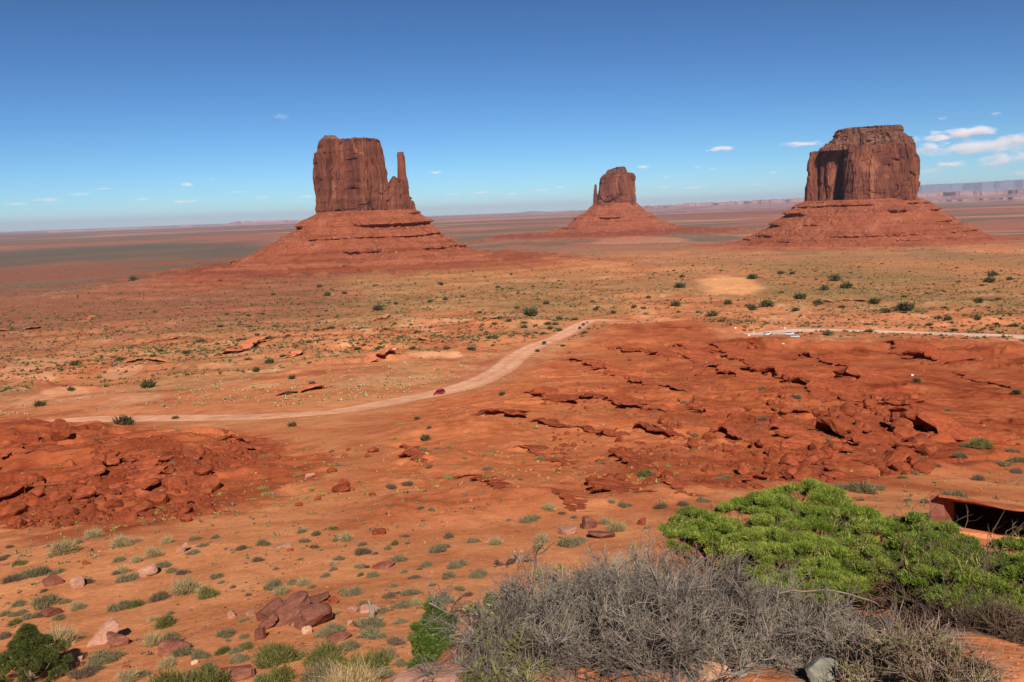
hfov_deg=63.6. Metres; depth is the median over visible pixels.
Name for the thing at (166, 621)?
green shrub
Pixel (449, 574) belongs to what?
sage shrub
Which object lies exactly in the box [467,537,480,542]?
sage shrub
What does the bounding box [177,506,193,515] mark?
boulder
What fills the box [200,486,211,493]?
boulder
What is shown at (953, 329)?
desert bush
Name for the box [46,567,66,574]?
sage shrub
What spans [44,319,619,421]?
road
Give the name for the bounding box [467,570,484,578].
sage shrub
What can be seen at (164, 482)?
boulder
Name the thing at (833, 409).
boulder
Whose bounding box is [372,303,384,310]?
desert bush
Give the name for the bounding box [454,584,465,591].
sage shrub
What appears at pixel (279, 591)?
bunch grass
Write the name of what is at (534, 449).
rock ledge
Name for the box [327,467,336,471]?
boulder
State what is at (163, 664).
bunch grass
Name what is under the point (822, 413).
boulder
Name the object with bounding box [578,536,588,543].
sage shrub
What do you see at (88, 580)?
sage shrub
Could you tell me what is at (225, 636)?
sage shrub
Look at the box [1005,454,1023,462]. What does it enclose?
sage shrub
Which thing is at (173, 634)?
sage shrub
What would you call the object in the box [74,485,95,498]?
boulder
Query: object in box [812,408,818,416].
boulder
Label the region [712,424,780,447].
rock ledge
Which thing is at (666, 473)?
boulder
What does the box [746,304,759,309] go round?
desert bush
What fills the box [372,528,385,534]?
rock
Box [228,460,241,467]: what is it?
boulder
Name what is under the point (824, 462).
boulder
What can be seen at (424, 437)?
desert bush
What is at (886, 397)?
boulder
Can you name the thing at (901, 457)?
rock ledge
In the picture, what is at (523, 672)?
trailing shrub
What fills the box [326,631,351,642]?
rock
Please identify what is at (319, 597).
rock
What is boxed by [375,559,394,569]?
rock
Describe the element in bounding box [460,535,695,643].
faded shrub
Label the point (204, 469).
boulder
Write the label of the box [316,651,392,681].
dry grass
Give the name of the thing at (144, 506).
boulder
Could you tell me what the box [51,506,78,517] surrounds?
boulder
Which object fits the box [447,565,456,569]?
sage shrub
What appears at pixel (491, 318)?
rock ledge
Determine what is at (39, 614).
sage shrub
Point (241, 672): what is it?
rock
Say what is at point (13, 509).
boulder
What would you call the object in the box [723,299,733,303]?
desert bush
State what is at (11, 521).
boulder
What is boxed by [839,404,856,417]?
boulder
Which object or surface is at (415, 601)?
bunch grass
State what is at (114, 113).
sky
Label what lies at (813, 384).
rock ledge
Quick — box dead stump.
[360,599,382,619]
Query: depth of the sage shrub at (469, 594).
44.91 m
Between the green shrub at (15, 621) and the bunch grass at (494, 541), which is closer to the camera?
the green shrub at (15, 621)
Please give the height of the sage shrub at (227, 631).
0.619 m
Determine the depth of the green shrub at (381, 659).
32.22 m
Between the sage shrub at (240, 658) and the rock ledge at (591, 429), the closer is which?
the sage shrub at (240, 658)
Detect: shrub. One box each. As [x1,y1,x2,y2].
[0,571,22,583]
[0,609,12,616]
[0,622,73,681]
[0,629,10,639]
[5,617,21,626]
[6,598,26,607]
[6,607,28,616]
[12,559,29,565]
[12,567,33,579]
[20,611,36,619]
[23,590,61,610]
[24,563,51,577]
[32,609,42,618]
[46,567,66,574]
[51,613,67,620]
[56,597,71,604]
[66,662,99,681]
[81,660,108,671]
[84,577,94,583]
[85,645,130,665]
[104,598,133,611]
[110,555,125,563]
[110,570,120,575]
[113,571,138,584]
[122,598,147,610]
[138,670,152,678]
[143,662,203,681]
[146,587,170,602]
[154,614,178,629]
[157,560,172,568]
[161,630,181,639]
[164,567,176,573]
[169,642,194,658]
[175,568,190,575]
[182,662,233,681]
[185,548,200,554]
[188,535,201,540]
[190,647,212,660]
[194,585,220,599]
[197,542,208,547]
[199,658,216,668]
[208,572,224,579]
[209,534,219,539]
[214,645,230,655]
[216,626,238,636]
[221,633,233,639]
[227,653,254,663]
[228,646,242,654]
[235,544,246,550]
[236,640,255,649]
[237,618,247,623]
[237,633,249,638]
[248,643,294,669]
[250,637,307,663]
[251,556,264,561]
[253,538,271,545]
[253,671,267,681]
[254,660,299,681]
[261,578,283,590]
[287,578,296,585]
[296,528,307,533]
[296,658,343,681]
[299,538,311,542]
[299,633,347,670]
[309,543,318,548]
[311,530,321,535]
[314,629,327,637]
[319,621,346,633]
[320,572,330,577]
[321,648,348,665]
[327,525,338,529]
[328,566,337,571]
[332,555,344,560]
[336,644,395,675]
[339,638,360,651]
[341,584,364,596]
[351,615,386,631]
[354,545,372,555]
[354,563,365,568]
[355,623,388,639]
[356,599,374,605]
[357,541,367,545]
[365,661,395,680]
[366,571,380,577]
[375,605,389,614]
[378,644,396,659]
[382,590,395,598]
[383,544,391,549]
[385,483,397,488]
[386,635,405,646]
[388,583,398,587]
[388,598,412,608]
[389,552,409,562]
[391,539,398,545]
[392,618,407,624]
[394,657,405,666]
[395,518,980,681]
[399,585,422,595]
[402,480,413,485]
[406,594,458,668]
[409,574,421,578]
[417,559,432,567]
[428,543,446,553]
[437,588,455,602]
[442,569,456,576]
[443,532,454,538]
[446,556,469,568]
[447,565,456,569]
[450,604,573,681]
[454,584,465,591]
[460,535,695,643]
[463,591,472,596]
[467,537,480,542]
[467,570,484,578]
[470,566,488,576]
[482,466,493,470]
[515,513,539,523]
[556,531,582,547]
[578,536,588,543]
[617,500,633,507]
[650,500,669,509]
[653,477,908,626]
[677,500,688,506]
[696,495,711,502]
[756,416,767,421]
[790,394,801,398]
[826,489,1023,635]
[838,476,880,494]
[872,484,889,490]
[877,578,1023,645]
[897,475,909,478]
[940,487,969,497]
[952,451,968,458]
[960,442,970,446]
[967,437,993,449]
[971,473,984,480]
[985,443,994,447]
[994,459,1014,466]
[1005,448,1020,452]
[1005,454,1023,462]
[1008,467,1023,473]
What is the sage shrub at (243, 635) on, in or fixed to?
on the desert ground at (112, 259)
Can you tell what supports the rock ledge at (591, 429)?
on the desert ground at (112, 259)
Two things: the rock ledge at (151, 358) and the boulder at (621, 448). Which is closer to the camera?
the boulder at (621, 448)
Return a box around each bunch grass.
[42,531,82,556]
[42,621,83,647]
[67,598,86,611]
[82,525,104,539]
[105,532,134,548]
[110,665,139,681]
[116,564,130,573]
[128,554,142,562]
[132,536,142,542]
[137,625,167,647]
[143,545,164,557]
[146,615,156,621]
[155,654,177,669]
[159,534,174,544]
[167,570,203,599]
[193,581,206,590]
[272,582,290,595]
[294,575,310,586]
[328,560,335,565]
[337,529,353,542]
[409,595,424,605]
[486,535,504,546]
[531,533,549,543]
[532,540,545,548]
[541,501,555,511]
[596,512,612,524]
[605,518,628,531]
[607,497,616,503]
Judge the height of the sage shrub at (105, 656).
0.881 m
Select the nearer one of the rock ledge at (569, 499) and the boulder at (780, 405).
the rock ledge at (569, 499)
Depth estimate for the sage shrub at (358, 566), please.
53.73 m
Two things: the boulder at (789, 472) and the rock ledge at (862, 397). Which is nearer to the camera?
the boulder at (789, 472)
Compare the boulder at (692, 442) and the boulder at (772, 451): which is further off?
the boulder at (692, 442)
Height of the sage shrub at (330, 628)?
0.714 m
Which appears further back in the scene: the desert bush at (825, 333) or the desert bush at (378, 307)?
the desert bush at (378, 307)
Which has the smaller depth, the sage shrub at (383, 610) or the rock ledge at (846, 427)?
the sage shrub at (383, 610)
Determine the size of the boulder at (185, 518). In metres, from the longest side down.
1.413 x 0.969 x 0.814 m
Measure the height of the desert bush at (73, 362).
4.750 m
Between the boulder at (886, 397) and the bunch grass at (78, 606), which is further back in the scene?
the boulder at (886, 397)
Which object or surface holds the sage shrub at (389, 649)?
on the desert ground at (112, 259)
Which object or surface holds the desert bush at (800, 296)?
on the desert ground at (112, 259)
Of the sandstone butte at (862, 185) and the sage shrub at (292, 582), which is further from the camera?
the sandstone butte at (862, 185)
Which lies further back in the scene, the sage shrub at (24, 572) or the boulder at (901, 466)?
the boulder at (901, 466)
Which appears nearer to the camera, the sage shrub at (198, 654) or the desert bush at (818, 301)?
the sage shrub at (198, 654)
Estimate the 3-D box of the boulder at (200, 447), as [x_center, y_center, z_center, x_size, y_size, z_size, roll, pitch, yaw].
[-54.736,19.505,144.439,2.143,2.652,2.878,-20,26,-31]
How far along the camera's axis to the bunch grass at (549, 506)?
71.05 m
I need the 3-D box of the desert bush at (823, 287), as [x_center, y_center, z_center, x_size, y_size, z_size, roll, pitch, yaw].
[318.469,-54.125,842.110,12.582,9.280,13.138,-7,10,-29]
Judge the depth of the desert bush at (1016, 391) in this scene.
234.15 m
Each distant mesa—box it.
[48,220,301,232]
[428,188,1023,218]
[438,197,1023,220]
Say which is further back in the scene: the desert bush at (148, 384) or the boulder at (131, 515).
the desert bush at (148, 384)
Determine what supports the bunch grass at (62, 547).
on the desert ground at (112, 259)
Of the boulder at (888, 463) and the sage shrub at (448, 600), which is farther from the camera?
the boulder at (888, 463)
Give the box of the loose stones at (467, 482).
[1,336,1023,681]
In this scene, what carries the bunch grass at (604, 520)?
on the desert ground at (112, 259)
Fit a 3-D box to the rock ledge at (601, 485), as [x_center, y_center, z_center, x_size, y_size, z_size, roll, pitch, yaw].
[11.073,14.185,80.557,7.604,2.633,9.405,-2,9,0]
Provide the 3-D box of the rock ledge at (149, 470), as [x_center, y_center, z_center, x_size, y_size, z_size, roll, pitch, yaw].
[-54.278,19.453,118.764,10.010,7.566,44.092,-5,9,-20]
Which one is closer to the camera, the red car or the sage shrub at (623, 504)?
the sage shrub at (623, 504)
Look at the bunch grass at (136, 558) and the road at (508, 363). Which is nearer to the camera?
the bunch grass at (136, 558)
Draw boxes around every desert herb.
[816,600,981,681]
[868,613,1022,681]
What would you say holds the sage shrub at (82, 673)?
on the desert ground at (112, 259)
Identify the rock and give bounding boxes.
[17,433,38,443]
[41,574,63,586]
[42,607,62,616]
[50,419,71,441]
[69,575,84,588]
[70,662,77,667]
[76,655,83,661]
[82,560,89,564]
[87,617,119,646]
[106,631,129,647]
[136,562,157,576]
[157,638,190,656]
[176,542,187,553]
[191,659,198,664]
[221,664,252,681]
[226,610,235,618]
[245,610,255,616]
[254,626,265,640]
[255,597,282,621]
[258,611,277,628]
[272,590,310,627]
[273,542,290,548]
[294,602,332,629]
[302,626,311,634]
[305,472,315,477]
[310,591,328,603]
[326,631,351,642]
[328,596,338,603]
[331,483,349,492]
[346,605,358,611]
[346,620,353,625]
[360,604,380,612]
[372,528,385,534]
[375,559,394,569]
[389,662,461,681]
[558,525,577,534]
[581,516,597,528]
[588,530,614,537]
[638,517,645,524]
[698,661,732,680]
[732,661,748,677]
[805,657,838,681]
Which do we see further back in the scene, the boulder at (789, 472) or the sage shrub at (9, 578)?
the boulder at (789, 472)
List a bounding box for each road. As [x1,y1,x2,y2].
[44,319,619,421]
[741,329,1023,338]
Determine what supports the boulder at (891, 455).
on the desert ground at (112, 259)
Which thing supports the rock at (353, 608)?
on the desert ground at (112, 259)
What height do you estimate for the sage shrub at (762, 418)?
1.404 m
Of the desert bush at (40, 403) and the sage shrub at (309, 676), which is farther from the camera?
the desert bush at (40, 403)
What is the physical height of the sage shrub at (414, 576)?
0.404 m
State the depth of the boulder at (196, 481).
101.61 m
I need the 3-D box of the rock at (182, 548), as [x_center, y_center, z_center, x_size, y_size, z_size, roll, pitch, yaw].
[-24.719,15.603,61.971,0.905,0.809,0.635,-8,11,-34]
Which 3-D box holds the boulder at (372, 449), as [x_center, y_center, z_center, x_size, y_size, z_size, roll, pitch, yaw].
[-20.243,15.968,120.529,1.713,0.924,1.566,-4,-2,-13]
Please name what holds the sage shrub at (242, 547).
on the desert ground at (112, 259)
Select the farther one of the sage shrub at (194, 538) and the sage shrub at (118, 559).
the sage shrub at (194, 538)
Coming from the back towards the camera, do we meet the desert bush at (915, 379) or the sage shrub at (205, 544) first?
the desert bush at (915, 379)
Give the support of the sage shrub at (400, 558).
on the desert ground at (112, 259)
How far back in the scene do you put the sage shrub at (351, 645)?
35.75 m
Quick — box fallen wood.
[1004,476,1023,483]
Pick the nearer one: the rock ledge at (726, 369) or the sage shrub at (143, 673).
the sage shrub at (143, 673)
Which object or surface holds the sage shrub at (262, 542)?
on the desert ground at (112, 259)
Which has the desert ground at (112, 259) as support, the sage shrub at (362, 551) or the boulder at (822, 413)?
the sage shrub at (362, 551)
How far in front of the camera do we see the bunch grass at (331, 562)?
54.49 m
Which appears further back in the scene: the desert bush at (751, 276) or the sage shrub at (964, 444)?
the desert bush at (751, 276)
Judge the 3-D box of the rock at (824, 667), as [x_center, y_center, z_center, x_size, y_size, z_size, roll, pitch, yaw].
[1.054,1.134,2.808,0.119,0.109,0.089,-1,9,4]
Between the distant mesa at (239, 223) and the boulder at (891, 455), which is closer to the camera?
the boulder at (891, 455)
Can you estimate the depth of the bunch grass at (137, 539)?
67.99 m
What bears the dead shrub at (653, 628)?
on the desert ground at (112, 259)
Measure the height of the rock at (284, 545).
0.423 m
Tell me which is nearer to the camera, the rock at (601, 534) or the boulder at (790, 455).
the rock at (601, 534)
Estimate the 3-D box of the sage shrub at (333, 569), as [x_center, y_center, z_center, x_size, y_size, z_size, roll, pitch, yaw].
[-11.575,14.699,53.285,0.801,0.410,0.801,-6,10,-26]
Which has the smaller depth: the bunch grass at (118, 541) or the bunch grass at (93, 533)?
the bunch grass at (118, 541)
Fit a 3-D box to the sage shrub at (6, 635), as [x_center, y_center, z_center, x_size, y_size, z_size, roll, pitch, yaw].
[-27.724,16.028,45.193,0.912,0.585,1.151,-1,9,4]
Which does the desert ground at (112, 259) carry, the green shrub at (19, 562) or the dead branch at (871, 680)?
the green shrub at (19, 562)
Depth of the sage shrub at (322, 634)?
38.05 m
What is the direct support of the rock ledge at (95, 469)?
on the desert ground at (112, 259)
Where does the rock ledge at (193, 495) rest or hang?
on the desert ground at (112, 259)
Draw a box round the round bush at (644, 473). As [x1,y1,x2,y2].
[635,468,652,476]
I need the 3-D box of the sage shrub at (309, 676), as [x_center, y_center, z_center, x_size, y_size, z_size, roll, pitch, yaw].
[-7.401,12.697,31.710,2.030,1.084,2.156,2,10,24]
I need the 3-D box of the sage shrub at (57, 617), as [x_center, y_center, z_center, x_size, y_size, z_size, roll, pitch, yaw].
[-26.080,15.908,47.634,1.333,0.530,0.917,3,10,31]
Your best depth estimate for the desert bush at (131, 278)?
1442.05 m
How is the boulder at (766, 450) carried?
on the desert ground at (112, 259)
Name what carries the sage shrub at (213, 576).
on the desert ground at (112, 259)
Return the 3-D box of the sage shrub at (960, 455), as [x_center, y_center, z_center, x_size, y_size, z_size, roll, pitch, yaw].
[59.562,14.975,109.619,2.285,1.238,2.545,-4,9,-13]
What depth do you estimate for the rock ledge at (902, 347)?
350.12 m
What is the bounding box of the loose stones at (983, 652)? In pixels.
[443,617,1023,680]
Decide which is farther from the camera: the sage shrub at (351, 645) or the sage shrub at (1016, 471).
the sage shrub at (1016, 471)
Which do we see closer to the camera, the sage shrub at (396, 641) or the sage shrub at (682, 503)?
the sage shrub at (396, 641)
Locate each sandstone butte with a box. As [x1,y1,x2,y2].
[230,135,484,265]
[541,166,685,234]
[735,124,998,246]
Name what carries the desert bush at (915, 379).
on the desert ground at (112, 259)
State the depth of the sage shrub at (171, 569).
56.53 m
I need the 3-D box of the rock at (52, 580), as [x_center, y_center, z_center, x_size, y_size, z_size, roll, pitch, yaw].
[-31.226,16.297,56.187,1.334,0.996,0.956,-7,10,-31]
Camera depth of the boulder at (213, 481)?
100.16 m
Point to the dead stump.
(371, 609)
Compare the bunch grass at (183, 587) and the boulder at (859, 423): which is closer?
the bunch grass at (183, 587)
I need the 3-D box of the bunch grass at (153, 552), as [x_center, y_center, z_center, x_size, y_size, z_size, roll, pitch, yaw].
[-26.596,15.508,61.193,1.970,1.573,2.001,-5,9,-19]
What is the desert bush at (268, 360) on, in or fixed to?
on the desert ground at (112, 259)
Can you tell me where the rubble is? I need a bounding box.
[2,347,930,529]
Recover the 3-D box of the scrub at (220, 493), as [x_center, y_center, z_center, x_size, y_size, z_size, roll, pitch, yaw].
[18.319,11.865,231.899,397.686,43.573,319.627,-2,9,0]
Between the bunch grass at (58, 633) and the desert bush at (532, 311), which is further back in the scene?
the desert bush at (532, 311)
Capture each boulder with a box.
[0,501,26,520]
[7,515,28,526]
[15,518,26,528]
[27,475,44,480]
[29,485,44,497]
[50,489,59,501]
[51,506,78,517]
[54,492,70,501]
[61,488,74,493]
[72,482,85,488]
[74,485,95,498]
[80,499,90,503]
[81,506,99,517]
[92,453,105,459]
[96,512,105,517]
[98,454,106,460]
[104,499,122,508]
[117,487,125,493]
[121,509,137,521]
[125,457,138,461]
[129,500,153,512]
[146,492,167,504]
[162,476,172,487]
[166,476,186,489]
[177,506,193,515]
[179,514,191,521]
[183,450,198,457]
[191,476,203,487]
[193,444,204,455]
[193,454,201,459]
[193,463,213,475]
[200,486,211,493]
[201,459,209,464]
[201,475,220,491]
[204,508,214,513]
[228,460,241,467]
[231,447,238,451]
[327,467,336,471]
[367,447,378,452]
[613,474,626,480]
[617,446,626,450]
[657,416,667,424]
[661,471,672,476]
[687,438,697,447]
[702,432,715,439]
[723,444,732,451]
[737,462,751,474]
[743,406,751,410]
[755,437,775,445]
[762,443,771,448]
[763,467,775,474]
[764,446,778,454]
[767,399,774,405]
[768,447,777,458]
[774,403,786,408]
[780,407,791,413]
[780,457,798,465]
[781,452,797,458]
[784,467,796,479]
[793,466,813,480]
[796,454,806,462]
[803,454,820,462]
[806,449,823,457]
[809,441,823,449]
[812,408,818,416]
[816,459,829,464]
[819,411,828,415]
[820,446,833,452]
[822,460,832,464]
[823,441,843,451]
[823,450,832,458]
[826,410,844,416]
[827,406,839,412]
[838,394,846,400]
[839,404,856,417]
[855,420,865,426]
[857,403,864,407]
[862,398,877,408]
[862,422,876,430]
[874,408,883,415]
[881,408,890,415]
[883,395,891,400]
[883,450,904,461]
[885,461,893,467]
[891,418,913,429]
[891,461,910,471]
[893,426,918,437]
[895,394,903,400]
[896,446,916,457]
[906,436,934,448]
[908,393,924,402]
[908,457,918,467]
[912,459,937,473]
[915,433,927,436]
[915,443,935,457]
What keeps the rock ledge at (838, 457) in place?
on the desert ground at (112, 259)
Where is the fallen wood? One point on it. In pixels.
(1015, 481)
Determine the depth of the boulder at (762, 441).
115.22 m
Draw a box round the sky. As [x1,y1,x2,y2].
[0,0,1023,231]
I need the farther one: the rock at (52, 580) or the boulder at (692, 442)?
the boulder at (692, 442)
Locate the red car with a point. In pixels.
(440, 391)
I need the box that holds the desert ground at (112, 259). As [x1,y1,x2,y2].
[0,201,1023,681]
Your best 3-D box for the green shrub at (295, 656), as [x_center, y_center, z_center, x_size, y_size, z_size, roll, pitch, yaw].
[-9.769,13.201,35.023,2.696,1.051,2.082,5,11,38]
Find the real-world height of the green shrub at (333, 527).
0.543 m
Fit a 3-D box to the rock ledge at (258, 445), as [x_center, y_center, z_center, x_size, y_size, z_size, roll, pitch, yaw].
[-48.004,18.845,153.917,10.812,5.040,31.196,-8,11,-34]
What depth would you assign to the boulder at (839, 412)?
149.33 m
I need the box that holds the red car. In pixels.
[433,388,444,394]
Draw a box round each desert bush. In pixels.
[32,397,48,406]
[68,360,78,365]
[110,413,135,424]
[115,355,124,360]
[128,275,138,280]
[139,376,158,387]
[263,357,273,362]
[286,421,297,426]
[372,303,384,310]
[420,434,432,440]
[465,345,476,349]
[520,305,538,315]
[671,298,680,305]
[672,280,686,287]
[706,307,718,315]
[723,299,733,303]
[745,273,757,278]
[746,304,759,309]
[759,298,775,306]
[792,290,809,298]
[812,297,825,304]
[819,284,831,289]
[822,330,832,334]
[827,273,842,280]
[840,280,853,287]
[867,296,881,304]
[881,307,892,312]
[892,298,915,310]
[912,377,924,382]
[943,316,952,319]
[948,327,958,331]
[973,297,984,302]
[982,275,995,281]
[987,270,998,275]
[1009,322,1019,326]
[1010,389,1021,394]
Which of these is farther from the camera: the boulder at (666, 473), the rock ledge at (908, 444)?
the rock ledge at (908, 444)
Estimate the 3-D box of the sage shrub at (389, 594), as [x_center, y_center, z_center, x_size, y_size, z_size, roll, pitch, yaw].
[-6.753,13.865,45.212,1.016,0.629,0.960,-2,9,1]
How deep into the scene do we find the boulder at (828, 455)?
104.14 m
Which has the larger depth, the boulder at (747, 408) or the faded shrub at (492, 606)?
the boulder at (747, 408)
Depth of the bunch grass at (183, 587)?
49.87 m
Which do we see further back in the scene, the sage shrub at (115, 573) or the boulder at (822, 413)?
the boulder at (822, 413)
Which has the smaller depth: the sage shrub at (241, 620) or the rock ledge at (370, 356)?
the sage shrub at (241, 620)
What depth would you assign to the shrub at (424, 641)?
28.19 m
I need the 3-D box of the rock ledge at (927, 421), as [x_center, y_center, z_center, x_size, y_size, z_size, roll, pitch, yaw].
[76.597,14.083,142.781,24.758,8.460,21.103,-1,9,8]
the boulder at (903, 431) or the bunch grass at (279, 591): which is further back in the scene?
the boulder at (903, 431)
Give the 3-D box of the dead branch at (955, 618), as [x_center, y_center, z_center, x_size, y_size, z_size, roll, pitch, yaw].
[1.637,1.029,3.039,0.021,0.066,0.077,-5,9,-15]
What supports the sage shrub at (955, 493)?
on the desert ground at (112, 259)
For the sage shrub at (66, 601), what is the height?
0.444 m
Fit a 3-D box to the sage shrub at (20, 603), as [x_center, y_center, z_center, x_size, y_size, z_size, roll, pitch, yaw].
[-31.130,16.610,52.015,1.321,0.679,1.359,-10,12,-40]
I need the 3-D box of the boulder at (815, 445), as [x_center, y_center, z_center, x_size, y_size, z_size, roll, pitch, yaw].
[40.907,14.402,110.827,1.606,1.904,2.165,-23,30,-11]
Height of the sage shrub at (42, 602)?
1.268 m
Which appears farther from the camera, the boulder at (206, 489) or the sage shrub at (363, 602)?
the boulder at (206, 489)
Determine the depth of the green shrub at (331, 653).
33.81 m
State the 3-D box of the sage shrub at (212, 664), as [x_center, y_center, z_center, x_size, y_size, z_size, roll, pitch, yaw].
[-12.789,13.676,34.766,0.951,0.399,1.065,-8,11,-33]
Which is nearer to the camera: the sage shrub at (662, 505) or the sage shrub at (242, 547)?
the sage shrub at (242, 547)
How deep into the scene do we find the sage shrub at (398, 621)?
39.68 m
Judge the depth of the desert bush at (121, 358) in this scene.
460.73 m
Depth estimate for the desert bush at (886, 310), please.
578.10 m
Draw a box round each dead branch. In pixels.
[779,589,879,606]
[870,676,901,681]
[951,608,961,626]
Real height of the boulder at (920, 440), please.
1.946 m
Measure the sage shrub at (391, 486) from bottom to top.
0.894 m
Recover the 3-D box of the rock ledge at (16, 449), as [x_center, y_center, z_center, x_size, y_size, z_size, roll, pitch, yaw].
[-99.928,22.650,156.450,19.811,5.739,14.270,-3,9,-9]
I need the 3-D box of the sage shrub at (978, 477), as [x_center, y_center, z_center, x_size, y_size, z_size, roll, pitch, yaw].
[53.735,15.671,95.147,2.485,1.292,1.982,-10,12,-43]
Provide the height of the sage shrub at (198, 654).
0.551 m
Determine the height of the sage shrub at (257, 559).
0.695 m
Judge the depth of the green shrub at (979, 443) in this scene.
123.30 m
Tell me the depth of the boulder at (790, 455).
103.11 m
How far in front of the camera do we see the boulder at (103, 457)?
139.58 m
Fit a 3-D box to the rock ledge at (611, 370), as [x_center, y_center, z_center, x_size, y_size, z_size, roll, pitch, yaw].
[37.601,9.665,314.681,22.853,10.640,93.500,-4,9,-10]
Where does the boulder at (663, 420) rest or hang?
on the desert ground at (112, 259)
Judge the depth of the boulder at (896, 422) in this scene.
135.08 m
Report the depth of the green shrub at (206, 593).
48.82 m
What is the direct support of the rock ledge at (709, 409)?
on the desert ground at (112, 259)
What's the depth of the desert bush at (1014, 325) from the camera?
485.59 m
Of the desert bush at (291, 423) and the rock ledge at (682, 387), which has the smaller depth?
the desert bush at (291, 423)
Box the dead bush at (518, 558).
[509,547,531,561]
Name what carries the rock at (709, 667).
on the desert ground at (112, 259)
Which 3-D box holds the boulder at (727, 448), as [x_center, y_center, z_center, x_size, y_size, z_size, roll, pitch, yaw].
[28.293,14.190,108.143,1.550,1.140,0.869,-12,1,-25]
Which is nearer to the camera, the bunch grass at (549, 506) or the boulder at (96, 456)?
the bunch grass at (549, 506)
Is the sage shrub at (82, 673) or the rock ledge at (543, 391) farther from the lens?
the rock ledge at (543, 391)
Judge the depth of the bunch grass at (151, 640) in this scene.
39.45 m
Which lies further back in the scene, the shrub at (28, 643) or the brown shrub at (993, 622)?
the shrub at (28, 643)
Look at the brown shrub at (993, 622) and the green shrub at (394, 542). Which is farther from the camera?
the green shrub at (394, 542)
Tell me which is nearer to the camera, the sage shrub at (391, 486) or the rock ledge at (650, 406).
the sage shrub at (391, 486)
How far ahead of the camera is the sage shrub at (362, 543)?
60.42 m
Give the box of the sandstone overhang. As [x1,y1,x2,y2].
[924,494,1023,551]
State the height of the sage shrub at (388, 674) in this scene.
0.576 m
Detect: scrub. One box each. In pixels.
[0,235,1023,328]
[0,242,1023,391]
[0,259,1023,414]
[0,350,1019,604]
[2,479,570,671]
[12,355,1020,550]
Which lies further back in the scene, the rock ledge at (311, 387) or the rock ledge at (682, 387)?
the rock ledge at (311, 387)
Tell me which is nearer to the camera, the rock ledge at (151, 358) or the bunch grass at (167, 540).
the bunch grass at (167, 540)
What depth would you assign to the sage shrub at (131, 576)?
54.95 m
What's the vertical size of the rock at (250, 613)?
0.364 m
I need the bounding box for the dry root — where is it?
[492,556,516,567]
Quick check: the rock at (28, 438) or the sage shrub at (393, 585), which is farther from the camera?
the rock at (28, 438)
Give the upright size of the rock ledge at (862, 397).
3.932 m
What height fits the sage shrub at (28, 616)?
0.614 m
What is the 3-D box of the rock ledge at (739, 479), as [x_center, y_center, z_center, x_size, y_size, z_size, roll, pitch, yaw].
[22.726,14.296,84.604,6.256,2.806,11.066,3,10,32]
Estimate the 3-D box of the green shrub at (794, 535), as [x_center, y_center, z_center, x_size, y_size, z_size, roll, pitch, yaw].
[1.611,1.285,4.634,1.526,0.788,1.787,-4,9,-13]
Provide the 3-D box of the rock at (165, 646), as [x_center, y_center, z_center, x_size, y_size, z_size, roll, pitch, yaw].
[-15.518,14.052,37.950,1.441,0.797,0.994,-6,10,-24]
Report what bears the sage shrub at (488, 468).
on the desert ground at (112, 259)
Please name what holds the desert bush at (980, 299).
on the desert ground at (112, 259)
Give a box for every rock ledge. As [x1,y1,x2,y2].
[0,326,40,330]
[0,444,34,458]
[0,481,33,500]
[32,451,123,487]
[63,315,95,320]
[94,455,174,501]
[123,357,170,362]
[143,334,177,342]
[152,465,205,518]
[213,434,285,452]
[215,335,267,354]
[275,384,330,395]
[280,350,302,358]
[339,314,390,325]
[364,348,395,362]
[398,444,430,462]
[408,336,431,343]
[436,474,514,489]
[469,408,531,416]
[473,316,513,324]
[513,445,575,465]
[520,386,580,403]
[529,417,629,436]
[541,393,651,406]
[551,488,588,511]
[562,357,634,376]
[585,477,651,493]
[605,346,680,356]
[608,448,655,468]
[613,402,701,413]
[627,376,726,392]
[632,421,685,437]
[655,473,705,496]
[667,342,726,363]
[667,363,762,381]
[688,400,742,420]
[706,472,767,488]
[707,341,862,403]
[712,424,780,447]
[768,351,898,383]
[770,422,851,451]
[776,465,878,481]
[792,409,953,450]
[796,447,865,466]
[805,389,879,401]
[816,297,865,301]
[849,453,909,471]
[877,401,999,431]
[880,339,983,364]
[883,410,1013,441]
[894,440,938,449]
[953,371,1023,388]
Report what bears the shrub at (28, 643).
on the desert ground at (112, 259)
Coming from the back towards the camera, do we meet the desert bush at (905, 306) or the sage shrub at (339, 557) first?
the desert bush at (905, 306)
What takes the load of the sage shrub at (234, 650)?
on the desert ground at (112, 259)
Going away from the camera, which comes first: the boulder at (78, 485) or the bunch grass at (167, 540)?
the bunch grass at (167, 540)
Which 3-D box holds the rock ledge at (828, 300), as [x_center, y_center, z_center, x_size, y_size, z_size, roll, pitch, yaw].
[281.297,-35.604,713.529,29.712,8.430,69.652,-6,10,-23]
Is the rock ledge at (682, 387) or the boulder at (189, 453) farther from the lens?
the rock ledge at (682, 387)
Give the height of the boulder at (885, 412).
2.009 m
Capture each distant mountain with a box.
[507,210,575,213]
[917,179,1023,192]
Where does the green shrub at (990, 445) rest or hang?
on the desert ground at (112, 259)
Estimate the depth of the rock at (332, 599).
44.52 m
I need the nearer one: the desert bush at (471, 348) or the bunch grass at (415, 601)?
the bunch grass at (415, 601)
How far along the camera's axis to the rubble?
103.64 m
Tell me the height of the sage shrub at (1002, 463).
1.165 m
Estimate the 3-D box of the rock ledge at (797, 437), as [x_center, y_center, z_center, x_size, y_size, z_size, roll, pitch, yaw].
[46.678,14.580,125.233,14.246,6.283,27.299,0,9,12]
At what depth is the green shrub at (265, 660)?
34.36 m

